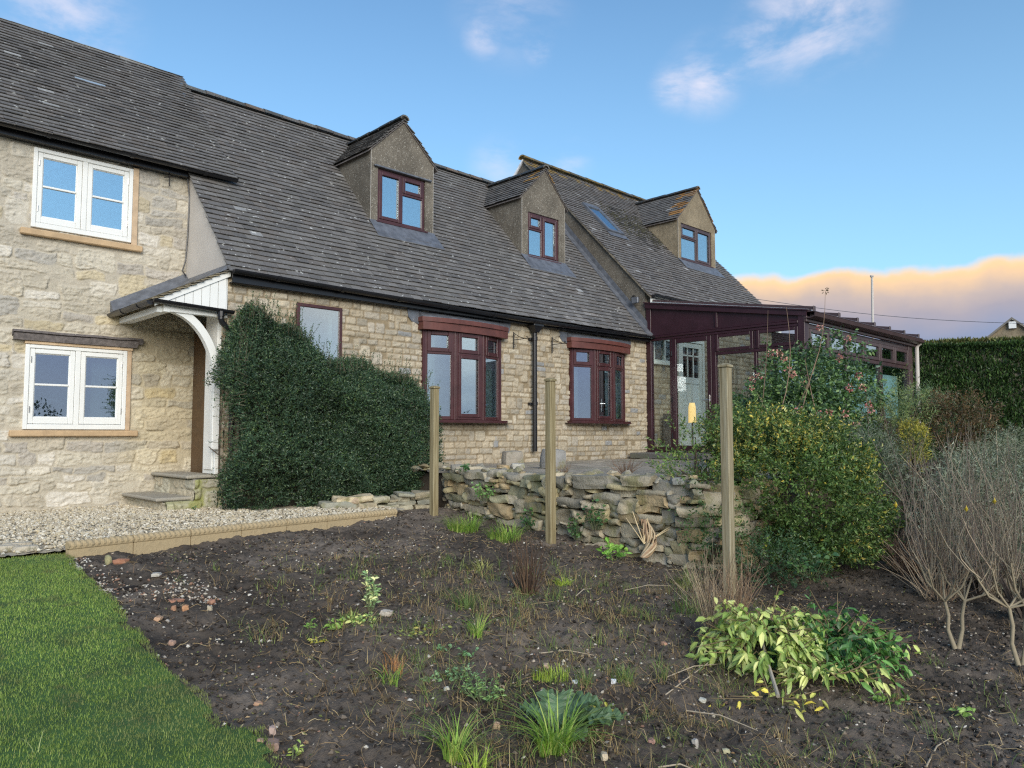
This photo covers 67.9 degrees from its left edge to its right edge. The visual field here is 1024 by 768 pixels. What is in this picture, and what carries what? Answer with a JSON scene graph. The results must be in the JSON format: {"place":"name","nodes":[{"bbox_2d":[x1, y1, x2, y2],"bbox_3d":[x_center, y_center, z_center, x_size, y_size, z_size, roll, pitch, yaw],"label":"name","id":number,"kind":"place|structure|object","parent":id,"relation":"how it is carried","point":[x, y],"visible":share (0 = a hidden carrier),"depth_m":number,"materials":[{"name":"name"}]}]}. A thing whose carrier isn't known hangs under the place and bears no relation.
{"place":"outdoors","nodes":[
{"label":"outdoors","id":0,"kind":"place"},
{"bbox_2d":[0,552,287,767],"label":"lawn","id":1,"kind":"structure","parent":0,"point":[161,754],"depth_m":3.35,"materials":[{"name":"plant"}]},
{"bbox_2d":[0,504,404,556],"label":"gravel path","id":2,"kind":"structure","parent":0,"point":[59,549],"depth_m":7.18,"materials":[{"name":"gravel"}]},
{"bbox_2d":[12,544,38,552],"bbox_3d":[-3.672,1.246,5.734,0.179,0.063,0.091,4,-5,-44],"label":"kerb stone","id":3,"kind":"object","parent":2,"relation":"on","point":[20,548],"visible":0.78,"depth_m":5.70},
{"bbox_2d":[0,515,951,573],"bbox_3d":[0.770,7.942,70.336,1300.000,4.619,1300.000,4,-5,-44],"label":"ground","id":4,"kind":"structure","parent":0,"point":[38,554],"depth_m":6.34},
{"bbox_2d":[65,535,133,557],"bbox_3d":[-3.240,1.313,5.978,0.078,0.207,0.492,-3,-5,36],"label":"edging stone","id":5,"kind":"object","parent":4,"relation":"on","point":[90,547],"visible":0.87,"depth_m":5.95,"materials":[{"name":"stone"}]},
{"bbox_2d":[0,18,238,511],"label":"stone cottage","id":6,"kind":"structure","parent":4,"relation":"on","point":[97,146],"depth_m":9.36,"materials":[{"name":"stone"}]},
{"bbox_2d":[22,344,127,429],"bbox_3d":[-5.223,0.056,9.076,1.085,0.975,0.233,4,-5,-44],"label":"window","id":7,"kind":"structure","parent":6,"relation":"in","point":[107,387],"depth_m":9.06,"materials":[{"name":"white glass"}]},
{"bbox_2d":[30,147,133,242],"bbox_3d":[-5.199,-2.254,9.204,1.085,0.940,0.165,4,-5,-44],"label":"window","id":8,"kind":"structure","parent":6,"relation":"in","point":[81,225],"depth_m":9.14,"materials":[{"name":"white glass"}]},
{"bbox_2d":[182,178,189,276],"bbox_3d":[-4.351,-2.082,9.851,0.338,1.362,0.057,4,-5,-44],"label":"cable","id":9,"kind":"object","parent":6,"relation":"attached to","point":[187,226],"visible":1,"depth_m":9.96,"materials":[{"name":"black plastic"}]},
{"bbox_2d":[132,529,190,554],"bbox_3d":[-2.944,1.342,6.379,0.079,0.208,0.492,-3,-5,36],"label":"edging stone","id":10,"kind":"object","parent":4,"relation":"on","point":[145,543],"visible":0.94,"depth_m":6.34,"materials":[{"name":"stone"}]},
{"bbox_2d":[122,471,222,510],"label":"stone steps","id":11,"kind":"structure","parent":4,"relation":"on","point":[175,490],"depth_m":8.80,"materials":[{"name":"stone"}]},
{"bbox_2d":[190,524,241,544],"bbox_3d":[-2.649,1.371,6.781,0.078,0.207,0.492,-3,-5,36],"label":"edging stone","id":12,"kind":"object","parent":4,"relation":"on","point":[205,534],"visible":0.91,"depth_m":6.74,"materials":[{"name":"stone"}]},
{"bbox_2d":[240,519,286,536],"bbox_3d":[-2.353,1.399,7.183,0.079,0.208,0.492,-3,-5,36],"label":"edging stone","id":13,"kind":"object","parent":4,"relation":"on","point":[258,528],"visible":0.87,"depth_m":7.15,"materials":[{"name":"stone"}]},
{"bbox_2d":[286,515,327,531],"bbox_3d":[-2.058,1.430,7.585,0.078,0.210,0.492,-3,-5,36],"label":"edging stone","id":14,"kind":"object","parent":4,"relation":"on","point":[304,523],"visible":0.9,"depth_m":7.57,"materials":[{"name":"stone"}]},
{"bbox_2d":[203,291,445,510],"bbox_3d":[-2.205,0.258,9.397,3.092,2.621,1.185,4,-5,-44],"label":"evergreen shrub","id":15,"kind":"object","parent":4,"relation":"on","point":[302,438],"visible":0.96,"depth_m":8.91,"materials":[{"name":"green plant"}]},
{"bbox_2d":[327,512,363,528],"bbox_3d":[-1.763,1.463,7.987,0.079,0.211,0.492,-3,-5,36],"label":"edging stone","id":16,"kind":"object","parent":4,"relation":"on","point":[344,519],"visible":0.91,"depth_m":7.95,"materials":[{"name":"stone"}]},
{"bbox_2d":[363,509,396,520],"bbox_3d":[-1.467,1.495,8.388,0.078,0.211,0.492,-3,-5,36],"label":"edging stone","id":17,"kind":"object","parent":4,"relation":"on","point":[375,514],"visible":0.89,"depth_m":8.35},
{"bbox_2d":[183,84,654,505],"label":"stone house","id":18,"kind":"structure","parent":4,"relation":"on","point":[389,238],"depth_m":12.07,"materials":[{"name":"stone"}]},
{"bbox_2d":[107,265,235,505],"bbox_3d":[-4.066,-0.011,9.097,1.097,2.980,1.438,4,-5,-44],"label":"porch canopy","id":19,"kind":"object","parent":18,"relation":"attached to","point":[184,298],"visible":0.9,"depth_m":8.95,"materials":[{"name":"wood"}]},
{"bbox_2d":[191,325,221,472],"bbox_3d":[-3.876,0.186,9.647,0.040,1.900,0.800,4,-5,-44],"label":"side door","id":20,"kind":"structure","parent":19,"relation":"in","point":[199,350],"depth_m":9.78,"materials":[{"name":"wood"}]},
{"bbox_2d":[295,302,341,358],"bbox_3d":[-2.536,-0.409,9.858,0.655,1.215,0.170,4,-5,-44],"label":"window","id":21,"kind":"structure","parent":18,"relation":"in","point":[339,310],"depth_m":10.03,"materials":[{"name":"plastic"}]},
{"bbox_2d":[421,330,500,420],"bbox_3d":[-0.731,-0.122,11.504,1.564,1.330,0.300,4,-5,-44],"label":"bow window","id":22,"kind":"structure","parent":18,"relation":"in","point":[487,355],"depth_m":11.39,"materials":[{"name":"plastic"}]},
{"bbox_2d":[569,348,624,421],"bbox_3d":[1.569,0.021,13.750,1.549,1.300,0.299,4,-5,-44],"label":"bow window","id":23,"kind":"structure","parent":18,"relation":"in","point":[616,366],"depth_m":13.51,"materials":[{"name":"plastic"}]},
{"bbox_2d":[401,462,783,570],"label":"dry stone wall","id":24,"kind":"structure","parent":4,"relation":"on","point":[526,490],"depth_m":7.31,"materials":[{"name":"stone"}]},
{"bbox_2d":[471,482,495,500],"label":"wall plant","id":25,"kind":"object","parent":24,"relation":"attached to","point":[481,493],"depth_m":8.52,"materials":[{"name":"green plant"}]},
{"bbox_2d":[520,507,534,528],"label":"ivy","id":26,"kind":"object","parent":24,"relation":"attached to","point":[527,520],"visible":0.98,"depth_m":7.99,"materials":[{"name":"green plant"}]},
{"bbox_2d":[567,513,587,539],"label":"ivy","id":27,"kind":"object","parent":24,"relation":"attached to","point":[575,534],"visible":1,"depth_m":7.52,"materials":[{"name":"green plant"}]},
{"bbox_2d":[582,499,607,529],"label":"ivy","id":28,"kind":"object","parent":24,"relation":"attached to","point":[593,520],"visible":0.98,"depth_m":7.35,"materials":[{"name":"green plant"}]},
{"bbox_2d":[606,458,642,473],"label":"dead stems","id":29,"kind":"object","parent":24,"relation":"on","point":[621,468],"visible":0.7,"depth_m":8.12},
{"bbox_2d":[870,275,873,325],"bbox_3d":[11.205,-0.323,23.532,0.178,6.147,0.111,-2,-4,23],"label":"tall pole","id":30,"kind":"object","parent":4,"relation":"on","point":[872,305],"visible":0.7,"depth_m":23.65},
{"bbox_2d":[813,335,1023,371],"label":"light hedge","id":31,"kind":"object","parent":4,"relation":"on","point":[969,339],"visible":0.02,"depth_m":22.44,"materials":[{"name":"green plant"}]},
{"bbox_2d":[869,339,1023,464],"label":"conifer hedge","id":32,"kind":"object","parent":4,"relation":"on","point":[993,371],"visible":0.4,"depth_m":16.29,"materials":[{"name":"green plant"}]},
{"bbox_2d":[987,317,1023,337],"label":"distant house","id":33,"kind":"structure","parent":4,"relation":"on","point":[1008,328],"depth_m":33.58,"materials":[{"name":"stone"}]},
{"bbox_2d":[0,0,1023,416],"label":"sky","id":34,"kind":"structure","parent":0,"point":[834,145],"materials":[{"name":"blue"}]},
{"bbox_2d":[69,507,1023,767],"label":"soil","id":35,"kind":"structure","parent":0,"point":[352,744],"depth_m":4.44,"materials":[{"name":"soil"}]},
{"bbox_2d":[274,739,304,760],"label":"weed","id":36,"kind":"object","parent":35,"relation":"on","point":[298,751],"visible":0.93,"depth_m":3.10,"materials":[{"name":"green plant"}]},
{"bbox_2d":[342,611,379,627],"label":"weed","id":37,"kind":"object","parent":35,"relation":"on","point":[351,621],"visible":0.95,"depth_m":4.66,"materials":[{"name":"green plant"}]},
{"bbox_2d":[361,570,381,611],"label":"variegated sprig","id":38,"kind":"object","parent":35,"relation":"on","point":[371,599],"visible":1,"depth_m":5.01,"materials":[{"name":"green plant"}]},
{"bbox_2d":[317,490,429,510],"bbox_3d":[-1.555,1.414,8.994,1.466,0.264,0.381,2,-4,-32],"label":"stone edge","id":39,"kind":"object","parent":35,"relation":"on","point":[415,499],"visible":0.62,"depth_m":8.97,"materials":[{"name":"stone"}]},
{"bbox_2d":[354,661,413,686],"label":"grass tuft","id":40,"kind":"object","parent":35,"relation":"on","point":[392,680],"visible":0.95,"depth_m":3.89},
{"bbox_2d":[376,649,412,676],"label":"grass tuft","id":41,"kind":"object","parent":35,"relation":"on","point":[395,665],"visible":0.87,"depth_m":4.02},
{"bbox_2d":[390,621,451,638],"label":"weed","id":42,"kind":"object","parent":35,"relation":"on","point":[413,632],"visible":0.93,"depth_m":4.54,"materials":[{"name":"green plant"}]},
{"bbox_2d":[429,386,439,515],"bbox_3d":[-0.898,0.799,8.770,0.096,1.561,0.096,4,-5,-44],"label":"wooden post","id":43,"kind":"object","parent":35,"relation":"on","point":[434,447],"visible":0.82,"depth_m":8.74,"materials":[{"name":"wood"}]},
{"bbox_2d":[391,704,495,766],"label":"grass tuft","id":44,"kind":"object","parent":35,"relation":"on","point":[453,753],"visible":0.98,"depth_m":3.16,"materials":[{"name":"plant"}]},
{"bbox_2d":[432,584,483,610],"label":"grass tuft","id":45,"kind":"object","parent":35,"relation":"on","point":[467,604],"visible":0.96,"depth_m":5.17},
{"bbox_2d":[431,508,492,533],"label":"grass tuft","id":46,"kind":"object","parent":35,"relation":"on","point":[470,527],"visible":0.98,"depth_m":7.78,"materials":[{"name":"plant"}]},
{"bbox_2d":[445,662,478,680],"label":"weed","id":47,"kind":"object","parent":35,"relation":"on","point":[455,677],"visible":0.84,"depth_m":4.03,"materials":[{"name":"green plant"}]},
{"bbox_2d":[454,611,504,638],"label":"grass tuft","id":48,"kind":"object","parent":35,"relation":"on","point":[478,626],"visible":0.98,"depth_m":4.59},
{"bbox_2d":[448,744,513,767],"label":"grass tuft","id":49,"kind":"object","parent":35,"relation":"on","point":[475,764],"visible":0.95,"depth_m":3.09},
{"bbox_2d":[459,669,506,702],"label":"weed","id":50,"kind":"object","parent":35,"relation":"on","point":[478,695],"visible":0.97,"depth_m":3.79,"materials":[{"name":"green plant"}]},
{"bbox_2d":[476,518,542,542],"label":"grass tuft","id":51,"kind":"object","parent":35,"relation":"on","point":[501,538],"visible":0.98,"depth_m":7.39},
{"bbox_2d":[507,532,549,596],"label":"dead stems","id":52,"kind":"object","parent":35,"relation":"on","point":[526,583],"visible":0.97,"depth_m":5.62,"materials":[{"name":"plant"}]},
{"bbox_2d":[70,511,1023,767],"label":"stone chips","id":53,"kind":"object","parent":35,"relation":"on","point":[398,638],"visible":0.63,"depth_m":4.97,"materials":[{"name":"stone"}]},
{"bbox_2d":[544,378,556,544],"bbox_3d":[0.379,0.776,7.471,0.096,1.676,0.096,4,-5,-44],"label":"wooden post","id":54,"kind":"object","parent":35,"relation":"on","point":[550,462],"visible":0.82,"depth_m":7.44,"materials":[{"name":"wood"}]},
{"bbox_2d":[530,661,570,684],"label":"grass tuft","id":55,"kind":"object","parent":35,"relation":"on","point":[540,674],"visible":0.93,"depth_m":4.15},
{"bbox_2d":[468,684,637,757],"bbox_3d":[0.197,1.464,3.261,0.682,0.280,0.703,4,-5,-44],"label":"grass tuft","id":56,"kind":"object","parent":35,"relation":"on","point":[555,739],"visible":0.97,"depth_m":3.28,"materials":[{"name":"plant"}]},
{"bbox_2d":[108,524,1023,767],"bbox_3d":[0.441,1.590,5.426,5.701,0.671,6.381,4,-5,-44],"label":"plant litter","id":57,"kind":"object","parent":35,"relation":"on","point":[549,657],"visible":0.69,"depth_m":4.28,"materials":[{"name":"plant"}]},
{"bbox_2d":[519,688,626,740],"bbox_3d":[0.306,1.536,3.562,0.446,0.153,0.441,4,-5,-44],"label":"cardoon","id":58,"kind":"object","parent":35,"relation":"on","point":[589,698],"visible":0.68,"depth_m":3.57,"materials":[{"name":"green plant"}]},
{"bbox_2d":[568,665,599,687],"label":"grass tuft","id":59,"kind":"object","parent":35,"relation":"on","point":[586,677],"visible":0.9,"depth_m":4.12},
{"bbox_2d":[172,550,1023,767],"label":"sparse weeds","id":60,"kind":"object","parent":35,"relation":"on","point":[485,608],"visible":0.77,"depth_m":4.20,"materials":[{"name":"green plant"}]},
{"bbox_2d":[596,537,632,560],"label":"weed","id":61,"kind":"object","parent":35,"relation":"on","point":[612,547],"visible":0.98,"depth_m":6.94,"materials":[{"name":"green plant"}]},
{"bbox_2d":[599,659,643,682],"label":"grass tuft","id":62,"kind":"object","parent":35,"relation":"on","point":[623,672],"visible":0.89,"depth_m":4.20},
{"bbox_2d":[626,511,670,557],"bbox_3d":[1.264,1.382,6.981,0.446,0.428,0.110,0,-4,2],"label":"root stump","id":63,"kind":"object","parent":35,"relation":"on","point":[649,534],"visible":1,"depth_m":6.95,"materials":[{"name":"wood"}]},
{"bbox_2d":[655,591,711,617],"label":"grass tuft","id":64,"kind":"object","parent":35,"relation":"on","point":[691,611],"visible":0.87,"depth_m":5.42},
{"bbox_2d":[673,566,711,591],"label":"grass tuft","id":65,"kind":"object","parent":35,"relation":"on","point":[687,581],"visible":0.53,"depth_m":6.13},
{"bbox_2d":[668,550,737,610],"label":"dead stems","id":66,"kind":"object","parent":35,"relation":"on","point":[693,579],"visible":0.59,"depth_m":5.60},
{"bbox_2d":[667,459,759,572],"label":"variegated shrub","id":67,"kind":"object","parent":35,"relation":"on","point":[715,552],"visible":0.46,"depth_m":6.67,"materials":[{"name":"green plant"}]},
{"bbox_2d":[685,538,748,634],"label":"dead stems","id":68,"kind":"object","parent":35,"relation":"on","point":[709,603],"visible":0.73,"depth_m":5.02,"materials":[{"name":"plant"}]},
{"bbox_2d":[717,363,735,594],"bbox_3d":[1.769,0.785,6.240,0.096,1.916,0.096,4,-5,-44],"label":"wooden post","id":69,"kind":"object","parent":35,"relation":"on","point":[727,465],"visible":0.82,"depth_m":6.22,"materials":[{"name":"wood"}]},
{"bbox_2d":[710,549,767,611],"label":"dead stems","id":70,"kind":"object","parent":35,"relation":"on","point":[738,598],"visible":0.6,"depth_m":5.55,"materials":[{"name":"plant"}]},
{"bbox_2d":[685,585,843,697],"bbox_3d":[1.493,1.530,4.550,1.014,0.542,0.948,4,-5,-44],"label":"cut branch","id":71,"kind":"object","parent":35,"relation":"on","point":[748,631],"visible":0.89,"depth_m":4.39,"materials":[{"name":"green plant"}]},
{"bbox_2d":[690,523,840,597],"bbox_3d":[2.222,1.499,6.552,1.097,0.644,1.343,-2,-4,31],"label":"shrub","id":72,"kind":"object","parent":35,"relation":"on","point":[775,570],"visible":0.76,"depth_m":6.53,"materials":[{"name":"green plant"}]},
{"bbox_2d":[708,673,828,721],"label":"cut branch","id":73,"kind":"object","parent":35,"relation":"on","point":[786,700],"visible":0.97,"depth_m":3.82,"materials":[{"name":"yellow plant"}]},
{"bbox_2d":[675,393,908,581],"bbox_3d":[2.675,0.988,7.385,2.175,1.779,2.109,4,-5,-44],"label":"variegated shrub","id":74,"kind":"object","parent":35,"relation":"on","point":[843,479],"visible":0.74,"depth_m":6.88,"materials":[{"name":"green plant"}]},
{"bbox_2d":[785,547,838,574],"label":"shrub","id":75,"kind":"object","parent":35,"relation":"on","point":[812,567],"depth_m":6.04,"materials":[{"name":"green plant"}]},
{"bbox_2d":[744,651,899,699],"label":"cut branch","id":76,"kind":"object","parent":35,"relation":"on","point":[816,673],"visible":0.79,"depth_m":4.17,"materials":[{"name":"plant"}]},
{"bbox_2d":[752,590,923,700],"bbox_3d":[1.921,1.544,4.599,0.981,0.608,0.918,4,-5,-44],"label":"cut branch","id":77,"kind":"object","parent":35,"relation":"on","point":[861,639],"visible":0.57,"depth_m":4.41,"materials":[{"name":"green plant"}]},
{"bbox_2d":[828,609,923,662],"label":"leafy plant","id":78,"kind":"object","parent":35,"relation":"on","point":[906,651],"visible":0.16,"depth_m":4.64,"materials":[{"name":"green plant"}]},
{"bbox_2d":[868,691,904,704],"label":"weed","id":79,"kind":"object","parent":35,"relation":"on","point":[874,697],"visible":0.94,"depth_m":4.19,"materials":[{"name":"green plant"}]},
{"bbox_2d":[853,465,950,560],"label":"silver shrub","id":80,"kind":"object","parent":35,"relation":"on","point":[901,533],"visible":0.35,"depth_m":7.61,"materials":[{"name":"green plant"}]},
{"bbox_2d":[857,531,952,575],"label":"dry plant","id":81,"kind":"object","parent":35,"relation":"on","point":[903,565],"visible":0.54,"depth_m":7.14,"materials":[{"name":"plant"}]},
{"bbox_2d":[874,530,984,600],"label":"dry plant","id":82,"kind":"object","parent":35,"relation":"on","point":[928,590],"visible":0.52,"depth_m":6.36,"materials":[{"name":"plant"}]},
{"bbox_2d":[869,408,1023,648],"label":"bare shrub","id":83,"kind":"object","parent":35,"relation":"on","point":[953,563],"visible":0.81,"depth_m":5.14,"materials":[{"name":"plant"}]},
{"bbox_2d":[948,706,975,719],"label":"weed","id":84,"kind":"object","parent":35,"relation":"on","point":[964,710],"visible":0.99,"depth_m":3.98,"materials":[{"name":"green plant"}]},
{"bbox_2d":[901,441,1023,596],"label":"silver shrub","id":85,"kind":"object","parent":35,"relation":"on","point":[976,582],"visible":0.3,"depth_m":6.60,"materials":[{"name":"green plant"}]},
{"bbox_2d":[922,422,1023,666],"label":"bare shrub","id":86,"kind":"object","parent":35,"relation":"on","point":[1013,561],"visible":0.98,"depth_m":4.82,"materials":[{"name":"plant"}]},
{"bbox_2d":[928,537,1023,597],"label":"dry plant","id":87,"kind":"object","parent":35,"relation":"on","point":[994,591],"visible":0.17,"depth_m":6.59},
{"bbox_2d":[938,456,1023,618],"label":"silver shrub","id":88,"kind":"object","parent":35,"relation":"on","point":[1004,587],"visible":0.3,"depth_m":5.91,"materials":[{"name":"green plant"}]},
{"bbox_2d":[398,468,925,548],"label":"terrace earth","id":89,"kind":"structure","parent":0,"point":[426,482],"depth_m":9.56,"materials":[{"name":"soil"}]},
{"bbox_2d":[645,411,737,489],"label":"variegated shrub","id":90,"kind":"object","parent":89,"relation":"on","point":[678,453],"visible":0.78,"depth_m":7.13,"materials":[{"name":"green plant"}]},
{"bbox_2d":[853,364,940,495],"bbox_3d":[4.921,0.630,9.814,1.088,1.770,1.156,4,-5,-44],"label":"spurge","id":91,"kind":"object","parent":89,"relation":"on","point":[891,408],"visible":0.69,"depth_m":9.68,"materials":[{"name":"green plant"}]},
{"bbox_2d":[881,381,961,486],"bbox_3d":[5.569,0.657,10.361,1.093,1.491,1.081,-1,-4,21],"label":"spurge","id":92,"kind":"object","parent":89,"relation":"on","point":[920,407],"visible":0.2,"depth_m":10.26,"materials":[{"name":"green plant"}]},
{"bbox_2d":[427,458,922,483],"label":"patio","id":93,"kind":"structure","parent":0,"point":[578,466],"depth_m":10.81,"materials":[{"name":"stone"}]},
{"bbox_2d":[501,450,523,466],"bbox_3d":[0.005,1.037,10.380,0.299,0.261,0.192,2,-4,-24],"label":"stone block","id":94,"kind":"object","parent":93,"relation":"on","point":[509,458],"depth_m":10.30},
{"bbox_2d":[540,449,565,468],"bbox_3d":[0.541,1.003,10.071,0.351,0.300,0.194,2,-4,-23],"label":"stone block","id":95,"kind":"object","parent":93,"relation":"on","point":[560,456],"depth_m":10.01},
{"bbox_2d":[482,155,780,447],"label":"gabled house","id":96,"kind":"structure","parent":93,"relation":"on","point":[661,247],"depth_m":17.42,"materials":[{"name":"stone"}]},
{"bbox_2d":[654,340,677,365],"bbox_3d":[3.043,-0.646,15.253,0.820,0.540,0.120,4,-5,-44],"label":"inner window","id":97,"kind":"structure","parent":96,"relation":"in","point":[658,362],"depth_m":15.25,"materials":[{"name":"green paint"}]},
{"bbox_2d":[677,341,705,445],"bbox_3d":[3.737,0.233,15.889,0.980,2.330,0.100,4,-5,-44],"label":"inner door","id":98,"kind":"structure","parent":96,"relation":"in","point":[690,390],"depth_m":15.87,"materials":[{"name":"grey paint"}]},
{"bbox_2d":[630,452,720,459],"bbox_3d":[2.966,1.314,13.870,0.620,0.105,1.560,4,-5,-44],"label":"door step","id":99,"kind":"object","parent":93,"relation":"on","point":[643,455],"depth_m":13.77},
{"bbox_2d":[777,454,1023,585],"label":"border soil","id":100,"kind":"structure","parent":0,"point":[937,478],"depth_m":9.75,"materials":[{"name":"soil"}]},
{"bbox_2d":[643,300,924,454],"bbox_3d":[5.683,-0.094,15.467,5.380,3.025,3.415,4,-5,-44],"label":"conservatory","id":101,"kind":"object","parent":100,"relation":"on","point":[711,323],"visible":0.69,"depth_m":14.18,"materials":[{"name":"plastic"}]},
{"bbox_2d":[687,403,695,451],"bbox_3d":[3.454,0.826,14.549,0.240,0.930,0.240,4,-5,-44],"label":"floor lamp","id":102,"kind":"object","parent":101,"relation":"on","point":[691,411],"visible":0.63,"depth_m":14.51,"materials":[{"name":"yellow"}]},
{"bbox_2d":[671,335,712,451],"bbox_3d":[3.326,0.189,14.091,0.114,2.120,0.855,4,-5,-44],"label":"door","id":103,"kind":"structure","parent":101,"relation":"in","point":[674,399],"depth_m":14.28,"materials":[{"name":"plastic"}]},
{"bbox_2d":[704,287,901,482],"bbox_3d":[3.776,0.403,9.842,2.731,2.959,2.232,4,-5,-44],"label":"flowering shrub","id":104,"kind":"object","parent":100,"relation":"on","point":[818,390],"visible":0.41,"depth_m":9.49,"materials":[{"name":"green plant"}]},
{"bbox_2d":[828,414,915,535],"bbox_3d":[4.065,1.061,8.662,1.066,1.463,1.156,-2,-4,26],"label":"spurge","id":105,"kind":"object","parent":100,"relation":"on","point":[887,447],"visible":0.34,"depth_m":8.47,"materials":[{"name":"green plant"}]},
{"bbox_2d":[895,417,934,483],"bbox_3d":[4.939,0.817,9.332,0.432,0.836,0.423,4,-5,-44],"label":"golden conifer","id":106,"kind":"object","parent":100,"relation":"on","point":[917,426],"visible":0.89,"depth_m":9.31,"materials":[{"name":"yellow plant"}]},
{"bbox_2d":[906,384,1019,510],"bbox_3d":[5.743,0.958,9.822,1.360,1.906,1.360,4,-5,-44],"label":"silver shrub","id":107,"kind":"object","parent":100,"relation":"on","point":[960,410],"visible":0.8,"depth_m":9.72,"materials":[{"name":"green plant"}]},
{"bbox_2d":[910,433,1023,568],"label":"silver shrub","id":108,"kind":"object","parent":100,"relation":"on","point":[1019,456],"visible":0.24,"depth_m":7.30,"materials":[{"name":"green plant"}]},
{"bbox_2d":[962,418,1023,526],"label":"silver shrub","id":109,"kind":"object","parent":100,"relation":"on","point":[1014,431],"visible":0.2,"depth_m":9.06,"materials":[{"name":"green plant"}]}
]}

